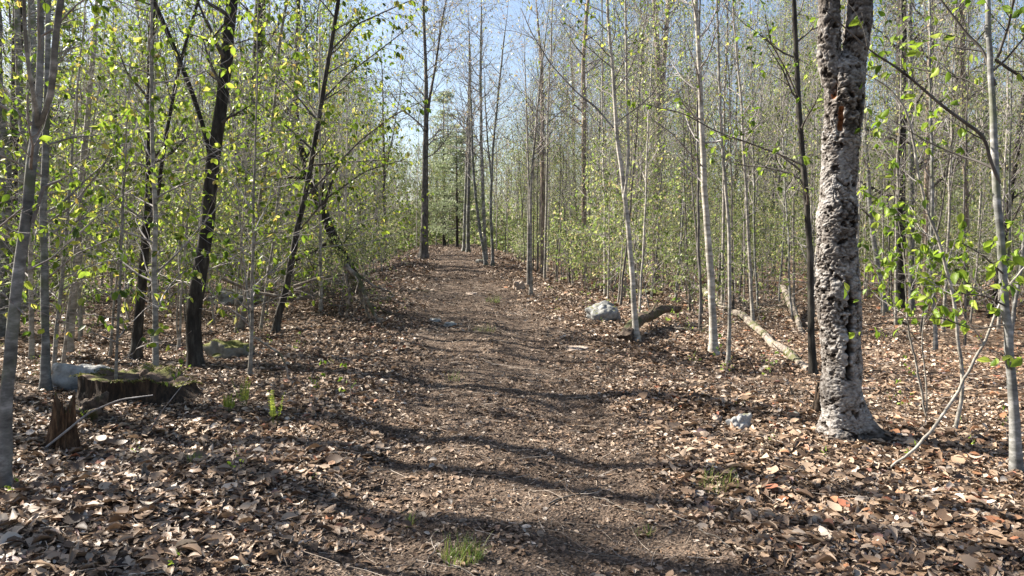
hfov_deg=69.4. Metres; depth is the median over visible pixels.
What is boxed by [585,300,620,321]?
boulder
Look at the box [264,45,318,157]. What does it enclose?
bare tree
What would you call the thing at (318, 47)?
slim leafy tree
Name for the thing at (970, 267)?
leafy shrub
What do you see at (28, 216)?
grey beech tree
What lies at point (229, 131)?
slender sapling
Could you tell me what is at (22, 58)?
leafy sapling
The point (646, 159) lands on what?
slender sapling
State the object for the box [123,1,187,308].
slender sapling
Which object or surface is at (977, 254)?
leafy sapling
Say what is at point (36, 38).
slim leafy tree
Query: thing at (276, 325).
slim dark tree
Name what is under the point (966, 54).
bare tree
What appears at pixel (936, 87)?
slim leafy tree
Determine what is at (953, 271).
leafy shrub
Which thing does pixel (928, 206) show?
slender sapling
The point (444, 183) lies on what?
leafy tree
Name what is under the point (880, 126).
slim leafy tree
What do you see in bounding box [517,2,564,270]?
slender sapling
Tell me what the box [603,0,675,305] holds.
slender sapling
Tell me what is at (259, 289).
brush heap
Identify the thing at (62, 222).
leafy sapling
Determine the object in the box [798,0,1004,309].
woodland tree
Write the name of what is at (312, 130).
leafy sapling
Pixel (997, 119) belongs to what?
leafy tree
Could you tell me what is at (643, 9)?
slim leafy tree
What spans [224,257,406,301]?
brush heap
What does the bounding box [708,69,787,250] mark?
slim leafy tree
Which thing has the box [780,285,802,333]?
leaning log
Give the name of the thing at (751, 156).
leafy tree
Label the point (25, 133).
slender sapling
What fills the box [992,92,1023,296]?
slender sapling
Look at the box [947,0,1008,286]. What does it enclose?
slender sapling
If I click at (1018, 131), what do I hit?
slender sapling
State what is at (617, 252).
leafy shrub
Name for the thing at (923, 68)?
bare tree
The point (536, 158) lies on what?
bare tree
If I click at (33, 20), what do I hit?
tall tree
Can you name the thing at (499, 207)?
leafy tree
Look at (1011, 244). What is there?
leafy shrub
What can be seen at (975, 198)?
leafy tree
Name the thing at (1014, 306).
slender sapling
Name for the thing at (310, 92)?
leafy sapling
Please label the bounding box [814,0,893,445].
rough old tree
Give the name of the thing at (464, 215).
bare slim tree
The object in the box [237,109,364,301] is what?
snapped trunk
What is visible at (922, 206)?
leafy sapling
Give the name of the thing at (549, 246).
leafy shrub
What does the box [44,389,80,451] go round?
rotten stump
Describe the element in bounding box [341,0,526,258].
tall centre tree
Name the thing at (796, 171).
slim leafy tree
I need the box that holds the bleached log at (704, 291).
[690,284,727,311]
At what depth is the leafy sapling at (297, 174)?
13.60 m
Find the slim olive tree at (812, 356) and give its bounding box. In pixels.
[625,0,881,375]
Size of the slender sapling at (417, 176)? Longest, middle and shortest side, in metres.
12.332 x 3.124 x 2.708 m
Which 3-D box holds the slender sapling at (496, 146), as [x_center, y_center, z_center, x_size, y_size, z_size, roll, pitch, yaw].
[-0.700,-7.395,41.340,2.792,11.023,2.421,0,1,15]
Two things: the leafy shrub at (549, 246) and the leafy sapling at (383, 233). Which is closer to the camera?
the leafy sapling at (383, 233)
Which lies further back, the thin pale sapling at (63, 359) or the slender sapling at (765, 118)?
the slender sapling at (765, 118)
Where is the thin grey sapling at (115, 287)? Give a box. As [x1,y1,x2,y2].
[77,4,180,356]
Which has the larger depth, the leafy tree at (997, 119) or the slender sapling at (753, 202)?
the leafy tree at (997, 119)
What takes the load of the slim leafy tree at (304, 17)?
on the ground
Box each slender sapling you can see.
[0,103,24,193]
[2,4,20,197]
[2,5,20,163]
[2,47,24,178]
[4,25,72,297]
[6,64,64,284]
[21,0,118,312]
[33,0,125,336]
[81,15,121,287]
[82,0,159,319]
[95,0,174,316]
[120,58,165,284]
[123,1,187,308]
[138,101,173,295]
[163,28,230,322]
[165,52,211,248]
[179,80,214,291]
[198,40,253,228]
[203,0,287,309]
[208,9,270,335]
[222,48,268,282]
[240,0,298,268]
[242,31,282,217]
[245,103,279,290]
[264,64,289,207]
[301,34,356,257]
[303,24,350,274]
[306,0,387,279]
[309,67,358,276]
[313,58,364,239]
[317,46,358,216]
[321,4,378,270]
[321,32,363,282]
[341,45,376,254]
[348,110,377,242]
[360,95,393,220]
[384,118,405,253]
[404,73,445,247]
[479,60,513,250]
[484,112,508,225]
[485,123,505,226]
[488,117,519,253]
[494,74,526,258]
[497,0,599,278]
[498,68,550,257]
[501,88,539,265]
[508,53,545,269]
[509,82,539,225]
[510,12,561,269]
[511,117,534,256]
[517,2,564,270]
[519,35,566,202]
[520,0,580,270]
[529,127,539,206]
[532,95,559,198]
[536,102,556,255]
[538,0,582,277]
[540,42,597,284]
[544,10,583,282]
[544,100,581,282]
[547,119,565,273]
[549,74,581,274]
[550,88,579,251]
[550,91,575,255]
[554,110,584,275]
[556,0,657,294]
[556,109,588,252]
[561,129,581,260]
[565,123,580,255]
[567,12,611,273]
[569,81,601,244]
[570,44,622,262]
[570,144,591,274]
[571,53,610,263]
[578,0,649,283]
[588,0,682,288]
[593,0,664,296]
[596,0,670,244]
[597,54,640,259]
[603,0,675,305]
[603,0,679,288]
[604,8,657,301]
[608,0,696,312]
[608,27,674,303]
[610,49,652,259]
[617,56,667,268]
[623,56,656,261]
[635,0,702,296]
[638,109,677,288]
[642,128,673,282]
[642,135,661,285]
[648,91,678,286]
[653,0,729,300]
[653,0,734,289]
[660,0,712,310]
[660,0,749,330]
[660,0,800,304]
[660,100,700,286]
[661,114,682,231]
[662,0,724,314]
[666,69,703,274]
[673,0,801,329]
[676,79,727,290]
[677,89,716,245]
[693,1,759,309]
[703,2,751,292]
[703,68,733,278]
[708,0,783,306]
[708,9,742,210]
[712,0,789,309]
[720,0,789,301]
[720,125,743,228]
[729,18,790,206]
[733,3,789,282]
[738,127,772,290]
[742,0,819,321]
[747,125,777,281]
[749,0,822,302]
[755,0,823,300]
[774,0,897,291]
[781,26,823,316]
[783,0,823,240]
[800,106,823,231]
[800,135,820,238]
[801,1,891,161]
[811,0,899,335]
[814,2,885,197]
[858,2,893,300]
[858,83,886,298]
[859,0,907,284]
[860,0,932,315]
[862,48,893,286]
[863,0,922,299]
[864,0,963,325]
[866,16,918,297]
[869,0,1021,349]
[877,0,1023,331]
[881,2,984,297]
[881,43,948,296]
[892,0,979,317]
[900,0,986,334]
[905,65,947,285]
[905,74,925,259]
[915,0,996,224]
[917,77,962,286]
[922,0,1021,345]
[923,0,1022,298]
[932,0,1023,329]
[940,133,978,291]
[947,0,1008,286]
[968,0,1023,275]
[973,1,1023,338]
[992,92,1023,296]
[993,2,1023,321]
[996,42,1023,176]
[999,16,1023,204]
[999,50,1023,210]
[1000,72,1023,284]
[1000,91,1023,216]
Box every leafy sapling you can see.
[0,0,105,316]
[0,0,114,284]
[0,0,144,360]
[0,0,181,372]
[0,0,291,366]
[0,9,234,379]
[0,55,21,257]
[2,0,141,289]
[3,121,166,341]
[11,33,135,312]
[11,116,125,325]
[12,167,73,297]
[12,186,57,310]
[13,119,97,305]
[14,66,136,298]
[34,152,111,283]
[38,0,232,286]
[48,163,134,300]
[50,47,167,310]
[52,102,163,303]
[59,0,334,301]
[59,125,202,314]
[60,127,140,298]
[86,144,144,293]
[87,120,210,310]
[106,124,211,341]
[116,110,198,273]
[123,182,169,279]
[124,68,194,287]
[126,109,263,302]
[129,168,190,295]
[132,140,237,309]
[137,90,227,296]
[138,0,372,375]
[141,0,283,271]
[147,49,350,353]
[159,191,197,302]
[161,98,240,286]
[173,113,259,309]
[177,169,238,289]
[191,165,247,287]
[192,0,347,330]
[193,75,315,281]
[194,141,260,285]
[195,103,275,307]
[197,74,289,243]
[211,0,435,310]
[214,176,281,292]
[216,68,329,279]
[225,50,308,289]
[226,134,339,311]
[227,0,414,296]
[231,159,326,317]
[232,42,355,281]
[234,114,339,278]
[236,8,370,293]
[240,206,275,290]
[246,157,312,305]
[254,67,373,281]
[258,50,357,266]
[259,0,433,279]
[270,167,358,276]
[274,72,393,270]
[282,110,352,263]
[289,123,341,283]
[302,163,374,282]
[315,75,402,276]
[331,100,426,280]
[332,161,389,272]
[334,168,386,261]
[344,92,429,271]
[350,179,403,272]
[350,183,394,269]
[547,84,655,298]
[547,184,603,281]
[547,194,590,277]
[565,214,597,286]
[566,133,624,283]
[577,211,603,280]
[591,225,614,286]
[593,186,668,303]
[594,184,631,265]
[603,114,672,281]
[620,161,664,276]
[635,224,675,299]
[638,216,683,291]
[646,155,694,282]
[651,165,727,298]
[669,184,703,280]
[675,164,745,295]
[687,194,716,268]
[688,213,718,279]
[696,175,767,292]
[696,211,765,319]
[700,155,745,290]
[710,166,746,261]
[717,143,771,283]
[724,50,882,300]
[733,155,778,277]
[734,191,775,266]
[735,190,784,289]
[748,237,780,293]
[751,222,787,299]
[761,210,806,310]
[764,237,783,277]
[772,80,927,291]
[775,160,863,269]
[791,181,819,269]
[792,234,813,283]
[859,234,891,291]
[861,136,917,277]
[884,168,951,289]
[884,219,933,283]
[886,138,952,286]
[911,103,1023,323]
[914,141,962,276]
[914,217,949,287]
[934,183,974,272]
[937,176,974,289]
[941,142,1020,267]
[942,165,1017,296]
[953,173,1000,278]
[955,156,1023,306]
[955,178,1017,283]
[970,181,1002,260]
[971,169,1007,282]
[975,155,1023,291]
[985,115,1023,243]
[991,200,1023,296]
[1007,155,1023,247]
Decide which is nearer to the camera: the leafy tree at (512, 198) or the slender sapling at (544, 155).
the slender sapling at (544, 155)
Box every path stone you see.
[429,318,440,321]
[565,345,587,350]
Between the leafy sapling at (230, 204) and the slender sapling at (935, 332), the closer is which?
the slender sapling at (935, 332)
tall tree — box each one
[0,8,19,336]
[14,0,52,310]
[30,0,67,297]
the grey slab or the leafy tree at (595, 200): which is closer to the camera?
the grey slab
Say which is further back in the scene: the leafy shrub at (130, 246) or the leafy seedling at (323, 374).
the leafy shrub at (130, 246)
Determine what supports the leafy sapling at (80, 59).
on the ground
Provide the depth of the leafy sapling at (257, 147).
16.10 m
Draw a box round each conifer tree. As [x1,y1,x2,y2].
[413,88,473,245]
[415,123,494,246]
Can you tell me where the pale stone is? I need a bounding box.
[709,413,721,423]
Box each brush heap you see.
[213,278,298,294]
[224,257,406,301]
[289,279,447,306]
[623,315,746,333]
[703,281,816,314]
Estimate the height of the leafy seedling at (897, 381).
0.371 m
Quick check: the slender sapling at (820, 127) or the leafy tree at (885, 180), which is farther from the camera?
the leafy tree at (885, 180)
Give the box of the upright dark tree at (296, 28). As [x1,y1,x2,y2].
[237,0,337,280]
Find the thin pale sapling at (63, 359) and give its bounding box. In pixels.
[37,0,122,362]
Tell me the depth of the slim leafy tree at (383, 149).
37.90 m
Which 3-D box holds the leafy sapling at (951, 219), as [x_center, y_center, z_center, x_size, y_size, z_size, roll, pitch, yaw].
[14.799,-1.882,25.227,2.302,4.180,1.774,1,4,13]
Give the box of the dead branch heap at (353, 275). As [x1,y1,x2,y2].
[222,257,418,328]
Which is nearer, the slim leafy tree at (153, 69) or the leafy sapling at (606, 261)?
the leafy sapling at (606, 261)
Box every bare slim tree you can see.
[425,14,518,264]
[431,0,512,259]
[432,36,503,250]
[434,0,535,265]
[437,0,498,251]
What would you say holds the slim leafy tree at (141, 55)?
on the ground
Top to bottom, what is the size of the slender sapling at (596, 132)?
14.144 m
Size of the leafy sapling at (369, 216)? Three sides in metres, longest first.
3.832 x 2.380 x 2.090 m
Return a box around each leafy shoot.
[168,548,179,574]
[232,276,257,335]
[301,270,317,309]
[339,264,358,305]
[665,297,681,336]
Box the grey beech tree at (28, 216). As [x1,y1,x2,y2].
[0,0,172,487]
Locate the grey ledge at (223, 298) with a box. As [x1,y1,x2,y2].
[206,289,267,304]
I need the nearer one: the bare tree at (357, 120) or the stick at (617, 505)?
the stick at (617, 505)
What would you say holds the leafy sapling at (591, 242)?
on the ground
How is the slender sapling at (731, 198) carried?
on the ground
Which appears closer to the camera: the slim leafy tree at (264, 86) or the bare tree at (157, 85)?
the slim leafy tree at (264, 86)
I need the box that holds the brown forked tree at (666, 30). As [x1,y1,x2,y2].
[599,0,705,283]
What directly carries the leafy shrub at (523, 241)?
on the ground
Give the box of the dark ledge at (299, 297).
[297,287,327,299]
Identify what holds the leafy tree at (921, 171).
on the ground
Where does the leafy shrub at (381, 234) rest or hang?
on the ground
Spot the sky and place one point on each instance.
(511, 3)
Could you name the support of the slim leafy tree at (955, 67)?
on the ground
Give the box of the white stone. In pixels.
[725,413,751,428]
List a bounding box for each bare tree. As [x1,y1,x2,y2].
[3,25,70,145]
[65,20,134,236]
[67,50,140,169]
[67,52,125,190]
[71,0,146,262]
[116,56,181,146]
[138,51,203,198]
[162,13,220,153]
[163,7,222,138]
[177,0,287,212]
[197,13,260,225]
[245,9,311,156]
[251,1,305,171]
[261,78,302,154]
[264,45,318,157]
[315,75,375,252]
[335,68,399,252]
[470,0,599,273]
[510,89,554,251]
[517,0,616,277]
[517,106,558,204]
[539,0,607,250]
[557,20,636,253]
[566,98,610,212]
[574,30,629,196]
[588,124,629,254]
[590,0,704,257]
[598,65,647,257]
[615,20,690,241]
[663,103,682,187]
[664,14,733,244]
[666,69,716,177]
[671,77,727,223]
[688,71,727,209]
[703,23,786,231]
[709,116,729,218]
[720,0,818,259]
[737,90,796,223]
[738,98,787,239]
[764,0,880,262]
[766,63,815,220]
[773,0,876,169]
[773,30,822,251]
[783,1,891,151]
[878,16,951,160]
[913,0,1015,261]
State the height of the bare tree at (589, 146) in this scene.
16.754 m
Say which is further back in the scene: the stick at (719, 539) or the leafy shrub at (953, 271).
the leafy shrub at (953, 271)
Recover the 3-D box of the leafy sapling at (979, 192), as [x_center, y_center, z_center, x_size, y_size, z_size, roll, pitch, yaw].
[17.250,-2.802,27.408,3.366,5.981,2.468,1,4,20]
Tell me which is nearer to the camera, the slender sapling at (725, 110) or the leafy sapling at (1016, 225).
the leafy sapling at (1016, 225)
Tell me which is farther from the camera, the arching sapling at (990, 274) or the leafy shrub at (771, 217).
the leafy shrub at (771, 217)
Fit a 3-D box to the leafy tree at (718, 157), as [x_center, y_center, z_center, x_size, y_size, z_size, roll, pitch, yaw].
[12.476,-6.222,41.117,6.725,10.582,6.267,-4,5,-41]
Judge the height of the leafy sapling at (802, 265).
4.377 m
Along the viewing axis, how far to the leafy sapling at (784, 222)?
17.87 m
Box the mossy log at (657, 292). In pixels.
[636,289,663,295]
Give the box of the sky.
[1,0,1023,236]
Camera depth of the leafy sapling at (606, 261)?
26.19 m
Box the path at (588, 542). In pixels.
[265,244,745,575]
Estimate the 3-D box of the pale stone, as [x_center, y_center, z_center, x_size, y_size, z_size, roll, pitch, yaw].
[1.809,1.191,6.570,0.133,0.139,0.123,0,4,0]
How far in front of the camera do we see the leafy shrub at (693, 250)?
30.86 m
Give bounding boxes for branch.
[45,395,152,447]
[149,377,188,430]
[254,337,288,379]
[745,352,810,389]
[867,315,941,325]
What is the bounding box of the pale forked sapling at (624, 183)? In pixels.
[521,0,713,340]
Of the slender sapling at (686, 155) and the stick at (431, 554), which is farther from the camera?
the slender sapling at (686, 155)
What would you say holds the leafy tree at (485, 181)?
on the ground
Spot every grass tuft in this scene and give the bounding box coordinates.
[184,452,201,463]
[399,510,414,526]
[438,531,492,568]
[630,524,655,536]
[691,467,738,496]
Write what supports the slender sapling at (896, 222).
on the ground
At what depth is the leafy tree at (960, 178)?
37.20 m
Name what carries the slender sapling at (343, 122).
on the ground
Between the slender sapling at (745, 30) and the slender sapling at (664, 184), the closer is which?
the slender sapling at (745, 30)
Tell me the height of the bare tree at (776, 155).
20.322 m
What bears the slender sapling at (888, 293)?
on the ground
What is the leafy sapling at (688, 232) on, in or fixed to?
on the ground
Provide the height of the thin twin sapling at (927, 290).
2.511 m
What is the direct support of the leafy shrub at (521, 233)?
on the ground
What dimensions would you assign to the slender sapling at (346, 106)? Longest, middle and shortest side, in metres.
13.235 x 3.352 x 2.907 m
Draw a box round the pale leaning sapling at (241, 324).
[194,0,332,331]
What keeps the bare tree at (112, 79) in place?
on the ground
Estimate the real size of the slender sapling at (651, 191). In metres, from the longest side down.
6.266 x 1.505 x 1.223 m
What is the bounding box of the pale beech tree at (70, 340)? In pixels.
[19,0,145,352]
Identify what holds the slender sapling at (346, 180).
on the ground
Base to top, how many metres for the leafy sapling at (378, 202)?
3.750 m
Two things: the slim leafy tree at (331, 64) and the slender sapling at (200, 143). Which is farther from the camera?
the slim leafy tree at (331, 64)
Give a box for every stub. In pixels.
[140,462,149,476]
[811,382,820,412]
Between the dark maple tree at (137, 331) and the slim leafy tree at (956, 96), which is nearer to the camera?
the dark maple tree at (137, 331)
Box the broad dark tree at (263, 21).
[186,0,331,278]
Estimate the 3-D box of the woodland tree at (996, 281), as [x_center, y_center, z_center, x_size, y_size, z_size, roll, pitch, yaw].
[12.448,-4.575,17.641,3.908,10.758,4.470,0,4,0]
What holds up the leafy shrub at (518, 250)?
on the ground
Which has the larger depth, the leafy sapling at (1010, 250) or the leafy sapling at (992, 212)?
the leafy sapling at (992, 212)
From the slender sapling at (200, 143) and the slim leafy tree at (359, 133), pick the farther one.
the slim leafy tree at (359, 133)
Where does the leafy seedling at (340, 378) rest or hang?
on the ground
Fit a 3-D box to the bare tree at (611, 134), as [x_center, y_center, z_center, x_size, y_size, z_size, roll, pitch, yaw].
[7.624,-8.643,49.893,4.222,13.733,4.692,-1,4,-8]
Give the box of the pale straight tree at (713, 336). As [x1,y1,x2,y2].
[631,0,802,355]
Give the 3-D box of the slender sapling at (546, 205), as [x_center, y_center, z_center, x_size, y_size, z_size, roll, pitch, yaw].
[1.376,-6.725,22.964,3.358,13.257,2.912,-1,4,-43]
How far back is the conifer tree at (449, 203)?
51.42 m
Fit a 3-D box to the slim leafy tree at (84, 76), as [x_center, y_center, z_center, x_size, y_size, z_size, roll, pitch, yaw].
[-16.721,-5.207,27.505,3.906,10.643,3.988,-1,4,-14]
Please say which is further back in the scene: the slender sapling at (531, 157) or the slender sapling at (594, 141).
the slender sapling at (594, 141)
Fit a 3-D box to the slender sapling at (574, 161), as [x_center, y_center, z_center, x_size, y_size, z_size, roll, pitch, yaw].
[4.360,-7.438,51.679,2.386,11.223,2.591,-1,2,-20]
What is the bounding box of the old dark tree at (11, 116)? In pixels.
[2,2,72,249]
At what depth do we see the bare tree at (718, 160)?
70.86 m
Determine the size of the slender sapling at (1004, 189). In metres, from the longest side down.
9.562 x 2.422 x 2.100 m
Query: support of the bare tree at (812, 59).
on the ground
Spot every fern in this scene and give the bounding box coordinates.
[222,393,234,412]
[231,375,249,406]
[267,390,284,427]
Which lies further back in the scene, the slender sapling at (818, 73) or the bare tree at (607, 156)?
the bare tree at (607, 156)
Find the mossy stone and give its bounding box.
[203,339,254,359]
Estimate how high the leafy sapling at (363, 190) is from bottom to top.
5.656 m
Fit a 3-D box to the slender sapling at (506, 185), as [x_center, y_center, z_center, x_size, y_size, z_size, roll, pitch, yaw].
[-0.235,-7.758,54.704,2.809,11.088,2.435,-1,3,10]
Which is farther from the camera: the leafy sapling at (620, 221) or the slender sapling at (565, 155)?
the slender sapling at (565, 155)
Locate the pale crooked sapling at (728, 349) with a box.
[677,0,779,366]
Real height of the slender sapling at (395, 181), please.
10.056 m
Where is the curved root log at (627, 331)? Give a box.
[616,292,680,341]
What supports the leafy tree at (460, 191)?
on the ground
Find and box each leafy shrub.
[0,255,111,332]
[38,223,100,277]
[95,201,243,311]
[100,221,178,277]
[133,175,258,320]
[211,226,291,288]
[218,232,275,283]
[228,243,303,300]
[264,212,364,306]
[273,220,336,281]
[297,214,378,311]
[326,207,416,307]
[349,213,404,256]
[356,238,397,270]
[372,205,412,254]
[500,210,538,264]
[506,224,551,261]
[507,240,539,263]
[517,205,561,260]
[532,221,578,266]
[532,227,558,263]
[535,222,637,290]
[543,193,684,296]
[546,216,600,282]
[549,143,729,307]
[552,210,595,268]
[561,246,594,271]
[585,215,661,289]
[590,211,646,245]
[591,219,663,263]
[639,230,700,280]
[651,209,717,266]
[651,234,764,313]
[667,226,717,266]
[668,231,725,280]
[673,235,737,274]
[690,221,757,270]
[695,223,769,280]
[717,240,765,278]
[720,183,798,281]
[734,173,818,288]
[757,228,794,264]
[774,186,866,280]
[778,224,814,268]
[796,258,815,285]
[800,236,872,275]
[859,179,957,297]
[859,198,946,290]
[907,250,991,312]
[922,204,1020,311]
[936,208,1021,302]
[938,243,995,291]
[950,197,1023,291]
[976,222,1021,285]
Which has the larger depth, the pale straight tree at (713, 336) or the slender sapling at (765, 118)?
the slender sapling at (765, 118)
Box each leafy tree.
[1,0,105,128]
[2,45,68,147]
[23,76,112,223]
[26,18,118,190]
[49,112,140,242]
[51,5,135,240]
[56,77,119,278]
[79,0,195,179]
[92,0,198,279]
[94,16,189,268]
[95,0,202,225]
[95,7,191,278]
[96,0,220,287]
[121,1,237,191]
[137,119,196,252]
[143,25,223,271]
[157,2,247,272]
[165,54,270,275]
[180,0,276,223]
[197,91,283,226]
[204,7,302,191]
[208,38,283,183]
[237,0,370,242]
[244,0,371,237]
[263,1,364,264]
[285,0,390,257]
[288,9,368,268]
[325,84,409,260]
[330,58,392,265]
[331,46,420,263]
[352,13,443,262]
[354,163,397,225]
[359,146,404,221]
[364,150,419,255]
[391,140,441,239]
[401,163,442,235]
[407,140,470,223]
[414,146,461,244]
[428,158,475,245]
[429,143,479,243]
[433,163,486,236]
[460,165,501,229]
[461,144,510,225]
[474,124,538,251]
[480,183,508,240]
[489,145,547,254]
[508,146,576,229]
[512,133,580,239]
[518,171,572,238]
[525,158,565,231]
[555,134,619,253]
[564,141,610,222]
[572,0,688,268]
[580,29,650,266]
[580,89,680,242]
[599,0,703,262]
[606,59,669,190]
[644,101,725,255]
[662,112,740,240]
[667,157,718,249]
[668,90,799,248]
[694,0,812,262]
[695,162,751,248]
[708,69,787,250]
[713,160,756,234]
[718,71,818,234]
[735,0,822,274]
[735,157,796,237]
[737,8,820,267]
[751,113,819,247]
[751,154,802,248]
[756,54,823,271]
[765,147,818,258]
[776,93,823,242]
[799,153,880,229]
[858,23,920,252]
[859,142,891,241]
[860,15,951,266]
[863,124,919,238]
[864,141,958,233]
[866,1,986,270]
[868,0,1020,269]
[868,1,1016,275]
[879,111,959,218]
[882,0,1023,249]
[905,88,1021,261]
[914,66,1022,267]
[922,51,1023,253]
[935,139,1003,234]
[938,61,1023,241]
[940,81,1020,232]
[975,56,1022,199]
[984,105,1023,223]
[996,3,1023,164]
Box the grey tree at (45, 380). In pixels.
[0,0,166,391]
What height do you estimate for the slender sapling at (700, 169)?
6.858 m
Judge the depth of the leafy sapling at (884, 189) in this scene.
14.99 m
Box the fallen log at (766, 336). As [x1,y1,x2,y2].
[731,309,807,372]
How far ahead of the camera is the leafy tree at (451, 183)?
75.48 m
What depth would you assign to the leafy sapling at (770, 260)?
21.46 m
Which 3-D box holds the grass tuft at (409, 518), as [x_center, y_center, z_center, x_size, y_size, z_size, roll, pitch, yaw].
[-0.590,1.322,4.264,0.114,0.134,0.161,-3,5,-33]
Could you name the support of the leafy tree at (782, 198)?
on the ground
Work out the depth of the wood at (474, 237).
79.05 m
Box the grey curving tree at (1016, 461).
[809,0,1023,472]
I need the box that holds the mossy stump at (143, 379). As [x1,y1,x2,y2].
[69,362,205,406]
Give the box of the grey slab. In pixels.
[51,362,112,391]
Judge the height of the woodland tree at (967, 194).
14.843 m
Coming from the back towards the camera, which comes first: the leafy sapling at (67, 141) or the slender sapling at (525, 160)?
the slender sapling at (525, 160)
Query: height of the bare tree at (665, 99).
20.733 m
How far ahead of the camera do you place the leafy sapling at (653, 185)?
23.66 m
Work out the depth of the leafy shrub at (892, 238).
25.92 m
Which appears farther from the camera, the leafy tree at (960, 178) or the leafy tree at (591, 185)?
the leafy tree at (591, 185)
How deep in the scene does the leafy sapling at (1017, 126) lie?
13.11 m
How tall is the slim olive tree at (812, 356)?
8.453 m
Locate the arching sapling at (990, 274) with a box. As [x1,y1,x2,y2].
[889,213,1023,469]
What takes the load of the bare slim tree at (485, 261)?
on the ground
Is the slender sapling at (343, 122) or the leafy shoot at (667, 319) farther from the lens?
the slender sapling at (343, 122)
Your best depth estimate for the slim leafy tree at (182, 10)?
26.39 m
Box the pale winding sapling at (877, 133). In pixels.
[814,2,988,428]
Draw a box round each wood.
[8,44,1023,255]
[76,391,108,422]
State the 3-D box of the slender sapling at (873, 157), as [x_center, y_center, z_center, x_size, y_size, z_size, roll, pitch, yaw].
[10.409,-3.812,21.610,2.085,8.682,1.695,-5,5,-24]
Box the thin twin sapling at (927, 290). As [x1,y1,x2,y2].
[857,149,976,417]
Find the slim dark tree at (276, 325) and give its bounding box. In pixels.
[245,0,431,334]
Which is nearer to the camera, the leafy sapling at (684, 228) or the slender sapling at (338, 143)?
the slender sapling at (338, 143)
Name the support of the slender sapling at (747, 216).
on the ground
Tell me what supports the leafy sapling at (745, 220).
on the ground
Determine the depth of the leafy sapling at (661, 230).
20.39 m
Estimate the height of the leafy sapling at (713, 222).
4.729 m
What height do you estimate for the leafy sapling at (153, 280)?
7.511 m
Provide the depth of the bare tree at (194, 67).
51.79 m
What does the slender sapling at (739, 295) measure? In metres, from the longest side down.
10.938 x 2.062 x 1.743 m
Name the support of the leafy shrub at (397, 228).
on the ground
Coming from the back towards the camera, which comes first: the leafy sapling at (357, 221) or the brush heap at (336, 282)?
the leafy sapling at (357, 221)
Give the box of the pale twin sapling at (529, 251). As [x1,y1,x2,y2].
[476,0,595,295]
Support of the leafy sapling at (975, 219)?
on the ground
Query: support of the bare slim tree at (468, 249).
on the ground
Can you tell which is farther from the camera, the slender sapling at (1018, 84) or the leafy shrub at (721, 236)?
the leafy shrub at (721, 236)
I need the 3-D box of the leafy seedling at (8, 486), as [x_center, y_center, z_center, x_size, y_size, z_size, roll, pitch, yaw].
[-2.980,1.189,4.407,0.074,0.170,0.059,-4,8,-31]
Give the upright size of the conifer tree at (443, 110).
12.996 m
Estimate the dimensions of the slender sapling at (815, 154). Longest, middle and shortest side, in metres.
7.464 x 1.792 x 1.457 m
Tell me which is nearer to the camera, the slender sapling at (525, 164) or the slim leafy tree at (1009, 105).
the slim leafy tree at (1009, 105)
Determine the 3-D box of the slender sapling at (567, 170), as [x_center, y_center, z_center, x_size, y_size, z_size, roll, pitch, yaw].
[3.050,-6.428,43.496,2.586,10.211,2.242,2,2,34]
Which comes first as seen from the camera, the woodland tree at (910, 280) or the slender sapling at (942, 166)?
the woodland tree at (910, 280)
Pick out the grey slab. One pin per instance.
(61, 374)
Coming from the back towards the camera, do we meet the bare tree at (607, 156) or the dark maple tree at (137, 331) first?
the bare tree at (607, 156)
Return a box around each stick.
[80,468,141,479]
[419,529,443,575]
[438,542,474,575]
[548,483,616,503]
[554,471,591,482]
[593,496,644,515]
[698,528,746,559]
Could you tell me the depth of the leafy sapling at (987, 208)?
29.03 m
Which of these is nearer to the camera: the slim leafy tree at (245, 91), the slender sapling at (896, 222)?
the slender sapling at (896, 222)
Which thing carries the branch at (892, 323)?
on the ground
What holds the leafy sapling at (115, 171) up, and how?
on the ground
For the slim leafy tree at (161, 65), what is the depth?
33.81 m
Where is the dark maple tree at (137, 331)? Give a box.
[71,0,267,360]
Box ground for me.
[0,241,1023,575]
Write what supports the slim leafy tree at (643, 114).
on the ground
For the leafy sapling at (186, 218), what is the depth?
17.05 m
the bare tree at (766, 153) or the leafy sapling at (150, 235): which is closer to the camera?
the leafy sapling at (150, 235)
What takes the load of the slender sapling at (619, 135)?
on the ground
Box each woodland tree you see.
[766,0,976,312]
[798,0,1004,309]
[813,0,988,311]
[869,0,1014,304]
[880,0,1021,306]
[921,1,1023,317]
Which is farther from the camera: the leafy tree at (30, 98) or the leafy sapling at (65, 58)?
the leafy tree at (30, 98)
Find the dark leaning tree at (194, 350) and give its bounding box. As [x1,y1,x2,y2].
[63,0,281,369]
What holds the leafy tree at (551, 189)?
on the ground
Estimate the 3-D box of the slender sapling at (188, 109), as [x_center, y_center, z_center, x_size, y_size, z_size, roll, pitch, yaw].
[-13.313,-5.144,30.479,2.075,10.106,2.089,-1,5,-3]
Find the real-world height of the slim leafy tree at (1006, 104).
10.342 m
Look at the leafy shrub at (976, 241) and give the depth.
21.89 m
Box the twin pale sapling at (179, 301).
[114,0,255,351]
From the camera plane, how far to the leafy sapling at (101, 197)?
7.17 m
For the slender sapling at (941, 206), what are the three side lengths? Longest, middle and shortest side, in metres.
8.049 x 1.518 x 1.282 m
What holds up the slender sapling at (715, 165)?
on the ground
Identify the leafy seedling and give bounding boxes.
[4,475,18,492]
[165,358,182,386]
[227,448,244,476]
[308,360,326,400]
[338,363,355,398]
[713,334,721,363]
[886,379,903,410]
[903,355,914,389]
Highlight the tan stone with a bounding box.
[512,280,525,290]

